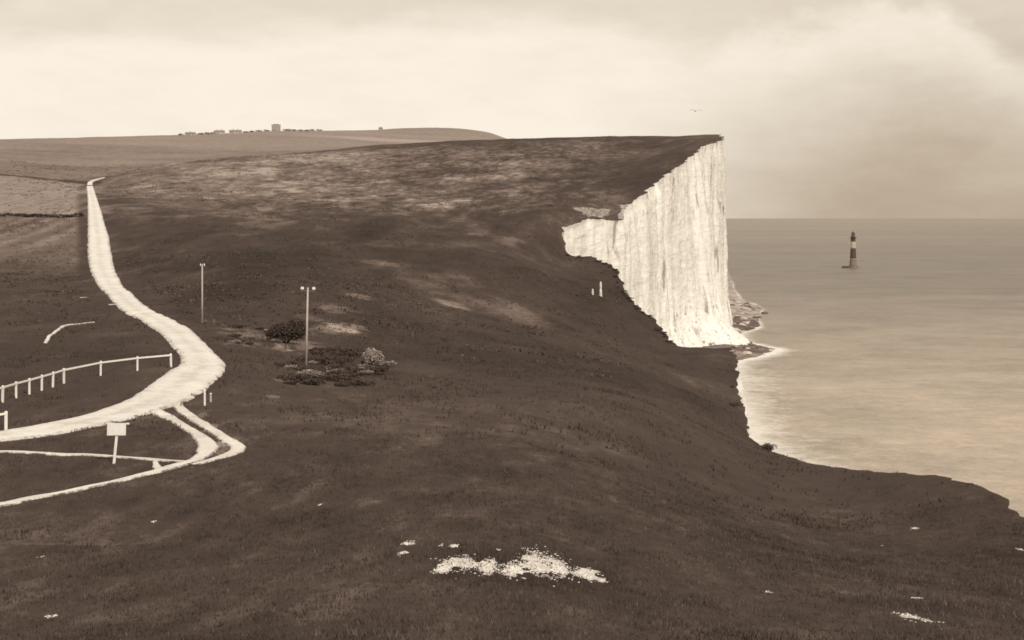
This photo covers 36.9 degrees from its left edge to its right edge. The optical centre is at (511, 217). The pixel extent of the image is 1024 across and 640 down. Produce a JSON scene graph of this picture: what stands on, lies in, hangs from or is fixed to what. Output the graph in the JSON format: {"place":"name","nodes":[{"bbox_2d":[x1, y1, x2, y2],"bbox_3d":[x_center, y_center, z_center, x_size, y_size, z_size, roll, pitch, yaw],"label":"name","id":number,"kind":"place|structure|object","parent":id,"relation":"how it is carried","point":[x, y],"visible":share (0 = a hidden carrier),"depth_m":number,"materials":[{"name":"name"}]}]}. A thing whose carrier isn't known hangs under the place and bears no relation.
{"place":"outdoors","nodes":[
{"label":"outdoors","id":0,"kind":"place"},
{"bbox_2d":[87,177,104,184],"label":"track","id":1,"kind":"structure","parent":0,"point":[90,182],"depth_m":728.36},
{"bbox_2d":[0,409,218,506],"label":"track","id":2,"kind":"structure","parent":0,"point":[207,446],"depth_m":82.42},
{"bbox_2d":[0,186,225,441],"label":"road","id":3,"kind":"structure","parent":0,"point":[198,369],"depth_m":137.08,"materials":[{"name":"white gravel"}]},
{"bbox_2d":[152,461,161,468],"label":"rock","id":4,"kind":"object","parent":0,"point":[156,464],"visible":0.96,"depth_m":81.39,"materials":[{"name":"beige stone"}]},
{"bbox_2d":[173,402,246,465],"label":"track","id":5,"kind":"structure","parent":0,"point":[237,446],"depth_m":92.53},
{"bbox_2d":[0,128,1023,639],"bbox_3d":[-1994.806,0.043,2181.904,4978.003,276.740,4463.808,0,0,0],"label":"ground","id":6,"kind":"structure","parent":0,"point":[638,166],"depth_m":122.48,"materials":[{"name":"brown plant"}]},
{"bbox_2d":[0,411,7,429],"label":"roadside fence","id":7,"kind":"object","parent":6,"relation":"on","point":[5,413],"visible":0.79,"depth_m":95.36,"materials":[{"name":"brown wood"}]},
{"bbox_2d":[0,212,85,217],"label":"field hedge","id":8,"kind":"object","parent":6,"relation":"on","point":[78,214],"visible":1,"depth_m":501.76,"materials":[{"name":"brown plant"}]},
{"bbox_2d":[44,322,94,342],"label":"footpath","id":9,"kind":"structure","parent":6,"relation":"on","point":[47,339],"depth_m":190.16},
{"bbox_2d":[0,353,171,402],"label":"roadside fence","id":10,"kind":"object","parent":6,"relation":"on","point":[29,380],"visible":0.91,"depth_m":121.68,"materials":[{"name":"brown wood"}]},
{"bbox_2d":[0,450,184,461],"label":"footpath","id":11,"kind":"structure","parent":6,"relation":"on","point":[79,454],"depth_m":85.42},
{"bbox_2d":[107,423,128,463],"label":"signpost","id":12,"kind":"object","parent":6,"relation":"on","point":[116,429],"visible":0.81,"depth_m":82.27,"materials":[{"name":"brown wood"}]},
{"bbox_2d":[184,131,195,134],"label":"house","id":13,"kind":"structure","parent":6,"relation":"on","point":[190,133],"depth_m":1762.07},
{"bbox_2d":[200,262,204,323],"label":"telegraph pole","id":14,"kind":"object","parent":6,"relation":"on","point":[202,267],"visible":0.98,"depth_m":204.92,"materials":[{"name":"brown wood"}]},
{"bbox_2d":[204,390,205,405],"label":"marker post","id":15,"kind":"object","parent":6,"relation":"on","point":[204,397],"visible":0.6,"depth_m":109.81,"materials":[{"name":"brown wood"}]},
{"bbox_2d":[214,129,224,133],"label":"house","id":16,"kind":"structure","parent":6,"relation":"on","point":[217,131],"depth_m":1819.15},
{"bbox_2d":[227,333,241,336],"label":"gorse bush","id":17,"kind":"object","parent":6,"relation":"on","point":[235,335],"visible":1,"depth_m":181.70,"materials":[{"name":"brown plant"}]},
{"bbox_2d":[228,339,240,342],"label":"gorse bush","id":18,"kind":"object","parent":6,"relation":"on","point":[234,341],"visible":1,"depth_m":171.76,"materials":[{"name":"beige plant"}]},
{"bbox_2d":[229,129,241,133],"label":"house","id":19,"kind":"structure","parent":6,"relation":"on","point":[235,131],"depth_m":1832.00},
{"bbox_2d":[229,324,245,327],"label":"gorse bush","id":20,"kind":"object","parent":6,"relation":"on","point":[238,326],"visible":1,"depth_m":197.16,"materials":[{"name":"brown plant"}]},
{"bbox_2d":[272,124,280,130],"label":"house","id":21,"kind":"structure","parent":6,"relation":"on","point":[276,127],"depth_m":1890.66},
{"bbox_2d":[265,318,305,342],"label":"gorse bush","id":22,"kind":"object","parent":6,"relation":"on","point":[293,329],"visible":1,"depth_m":180.87,"materials":[{"name":"brown plant"}]},
{"bbox_2d":[271,361,299,366],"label":"gorse bush","id":23,"kind":"object","parent":6,"relation":"on","point":[281,364],"visible":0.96,"depth_m":150.95,"materials":[{"name":"brown plant"}]},
{"bbox_2d":[283,365,297,368],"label":"gorse bush","id":24,"kind":"object","parent":6,"relation":"on","point":[291,366],"visible":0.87,"depth_m":150.05,"materials":[{"name":"beige plant"}]},
{"bbox_2d":[283,379,298,383],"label":"gorse bush","id":25,"kind":"object","parent":6,"relation":"on","point":[290,381],"visible":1,"depth_m":131.87,"materials":[{"name":"brown plant"}]},
{"bbox_2d":[277,373,309,379],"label":"gorse bush","id":26,"kind":"object","parent":6,"relation":"on","point":[300,376],"visible":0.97,"depth_m":135.25,"materials":[{"name":"brown plant"}]},
{"bbox_2d":[297,367,310,371],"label":"gorse bush","id":27,"kind":"object","parent":6,"relation":"on","point":[302,368],"visible":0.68,"depth_m":147.28,"materials":[{"name":"brown plant"}]},
{"bbox_2d":[301,285,314,365],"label":"telegraph pole","id":28,"kind":"object","parent":6,"relation":"on","point":[306,342],"visible":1,"depth_m":155.92,"materials":[{"name":"brown wood"}]},
{"bbox_2d":[300,379,318,384],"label":"gorse bush","id":29,"kind":"object","parent":6,"relation":"on","point":[310,381],"visible":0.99,"depth_m":133.78,"materials":[{"name":"brown plant"}]},
{"bbox_2d":[295,355,325,361],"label":"gorse bush","id":30,"kind":"object","parent":6,"relation":"on","point":[314,357],"visible":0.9,"depth_m":160.47,"materials":[{"name":"brown plant"}]},
{"bbox_2d":[299,369,324,376],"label":"gorse bush","id":31,"kind":"object","parent":6,"relation":"on","point":[308,372],"visible":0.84,"depth_m":142.18,"materials":[{"name":"beige plant"}]},
{"bbox_2d":[310,350,333,353],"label":"gorse bush","id":32,"kind":"object","parent":6,"relation":"on","point":[317,351],"visible":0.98,"depth_m":170.84,"materials":[{"name":"brown plant"}]},
{"bbox_2d":[317,347,340,351],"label":"gorse bush","id":33,"kind":"object","parent":6,"relation":"on","point":[334,349],"visible":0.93,"depth_m":177.25,"materials":[{"name":"brown plant"}]},
{"bbox_2d":[321,360,336,363],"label":"gorse bush","id":34,"kind":"object","parent":6,"relation":"on","point":[327,361],"visible":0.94,"depth_m":161.01,"materials":[{"name":"brown plant"}]},
{"bbox_2d":[313,374,346,379],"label":"gorse bush","id":35,"kind":"object","parent":6,"relation":"on","point":[333,376],"visible":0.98,"depth_m":141.58,"materials":[{"name":"brown plant"}]},
{"bbox_2d":[320,363,345,369],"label":"gorse bush","id":36,"kind":"object","parent":6,"relation":"on","point":[333,366],"visible":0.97,"depth_m":154.38,"materials":[{"name":"brown plant"}]},
{"bbox_2d":[325,356,346,361],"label":"gorse bush","id":37,"kind":"object","parent":6,"relation":"on","point":[330,358],"visible":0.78,"depth_m":163.08,"materials":[{"name":"brown plant"}]},
{"bbox_2d":[323,352,348,355],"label":"gorse bush","id":38,"kind":"object","parent":6,"relation":"on","point":[340,353],"visible":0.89,"depth_m":171.41,"materials":[{"name":"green plant"}]},
{"bbox_2d":[326,369,351,374],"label":"gorse bush","id":39,"kind":"object","parent":6,"relation":"on","point":[340,371],"visible":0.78,"depth_m":146.46,"materials":[{"name":"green plant"}]},
{"bbox_2d":[331,359,346,363],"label":"gorse bush","id":40,"kind":"object","parent":6,"relation":"on","point":[340,361],"visible":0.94,"depth_m":162.32,"materials":[{"name":"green plant"}]},
{"bbox_2d":[333,383,349,386],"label":"gorse bush","id":41,"kind":"object","parent":6,"relation":"on","point":[340,384],"visible":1,"depth_m":135.65,"materials":[{"name":"brown plant"}]},
{"bbox_2d":[338,380,355,384],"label":"gorse bush","id":42,"kind":"object","parent":6,"relation":"on","point":[349,382],"visible":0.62,"depth_m":137.84,"materials":[{"name":"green plant"}]},
{"bbox_2d":[339,373,357,376],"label":"gorse bush","id":43,"kind":"object","parent":6,"relation":"on","point":[349,375],"visible":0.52,"depth_m":144.68,"materials":[{"name":"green plant"}]},
{"bbox_2d":[343,377,360,380],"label":"gorse bush","id":44,"kind":"object","parent":6,"relation":"on","point":[349,378],"visible":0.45,"depth_m":142.62,"materials":[{"name":"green plant"}]},
{"bbox_2d":[345,351,362,356],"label":"gorse bush","id":45,"kind":"object","parent":6,"relation":"on","point":[357,353],"visible":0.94,"depth_m":174.68,"materials":[{"name":"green plant"}]},
{"bbox_2d":[345,348,364,351],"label":"gorse bush","id":46,"kind":"object","parent":6,"relation":"on","point":[355,349],"visible":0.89,"depth_m":179.65,"materials":[{"name":"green plant"}]},
{"bbox_2d":[349,367,366,372],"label":"gorse bush","id":47,"kind":"object","parent":6,"relation":"on","point":[353,369],"visible":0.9,"depth_m":153.51,"materials":[{"name":"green plant"}]},
{"bbox_2d":[354,372,366,374],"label":"gorse bush","id":48,"kind":"object","parent":6,"relation":"on","point":[362,373],"visible":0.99,"depth_m":151.38,"materials":[{"name":"brown plant"}]},
{"bbox_2d":[350,378,374,385],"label":"gorse bush","id":49,"kind":"object","parent":6,"relation":"on","point":[362,381],"visible":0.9,"depth_m":139.15,"materials":[{"name":"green plant"}]},
{"bbox_2d":[358,370,373,373],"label":"gorse bush","id":50,"kind":"object","parent":6,"relation":"on","point":[368,371],"visible":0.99,"depth_m":152.46,"materials":[{"name":"beige plant"}]},
{"bbox_2d":[361,367,381,373],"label":"gorse bush","id":51,"kind":"object","parent":6,"relation":"on","point":[375,369],"visible":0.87,"depth_m":154.18,"materials":[{"name":"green plant"}]},
{"bbox_2d":[362,347,384,364],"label":"thorn bush","id":52,"kind":"object","parent":6,"relation":"on","point":[373,353],"visible":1,"depth_m":162.77,"materials":[{"name":"beige plant"}]},
{"bbox_2d":[366,365,388,369],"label":"gorse bush","id":53,"kind":"object","parent":6,"relation":"on","point":[383,367],"visible":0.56,"depth_m":157.10,"materials":[{"name":"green plant"}]},
{"bbox_2d":[377,360,396,365],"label":"gorse bush","id":54,"kind":"object","parent":6,"relation":"on","point":[385,363],"visible":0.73,"depth_m":164.41,"materials":[{"name":"beige plant"}]},
{"bbox_2d":[0,236,992,528],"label":"rough grass","id":55,"kind":"structure","parent":6,"relation":"on","point":[62,348],"depth_m":173.53,"materials":[{"name":"brown plant"}]},
{"bbox_2d":[37,504,1023,622],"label":"chalk rubble","id":56,"kind":"object","parent":6,"relation":"on","point":[514,569],"visible":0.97,"depth_m":49.02,"materials":[{"name":"white stone"}]},
{"bbox_2d":[599,281,601,295],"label":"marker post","id":57,"kind":"object","parent":6,"relation":"on","point":[600,290],"visible":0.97,"depth_m":399.78,"materials":[{"name":"white wood"}]},
{"bbox_2d":[728,402,740,405],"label":"edge shrub","id":58,"kind":"object","parent":6,"relation":"on","point":[734,404],"visible":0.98,"depth_m":244.53,"materials":[{"name":"brown plant"}]},
{"bbox_2d":[766,444,776,450],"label":"edge shrub","id":59,"kind":"object","parent":6,"relation":"on","point":[770,447],"visible":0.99,"depth_m":183.12,"materials":[{"name":"brown plant"}]},
{"bbox_2d":[0,0,1023,218],"label":"sky","id":60,"kind":"structure","parent":0,"point":[822,109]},
{"bbox_2d":[562,134,751,437],"bbox_3d":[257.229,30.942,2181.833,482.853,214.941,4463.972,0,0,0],"label":"chalk cliff","id":61,"kind":"structure","parent":0,"point":[661,246],"depth_m":678.26,"materials":[{"name":"white stone"}]},
{"bbox_2d":[696,272,773,359],"bbox_3d":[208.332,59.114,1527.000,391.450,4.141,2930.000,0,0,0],"label":"beach","id":62,"kind":"structure","parent":0,"point":[753,350],"depth_m":861.62,"materials":[{"name":"stone"}]},
{"bbox_2d":[742,351,751,354],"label":"boulder","id":63,"kind":"object","parent":62,"relation":"on","point":[747,352],"visible":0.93,"depth_m":666.92,"materials":[{"name":"white stone"}]},
{"bbox_2d":[726,219,1023,516],"bbox_3d":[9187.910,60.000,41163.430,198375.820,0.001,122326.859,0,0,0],"label":"sea","id":64,"kind":"structure","parent":0,"point":[900,349],"depth_m":732.01,"materials":[{"name":"beige liquid"}]},
{"bbox_2d":[842,232,858,267],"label":"lighthouse","id":65,"kind":"object","parent":64,"relation":"in","point":[853,262],"visible":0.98,"depth_m":1827.22,"materials":[{"name":"stone"}]}
]}

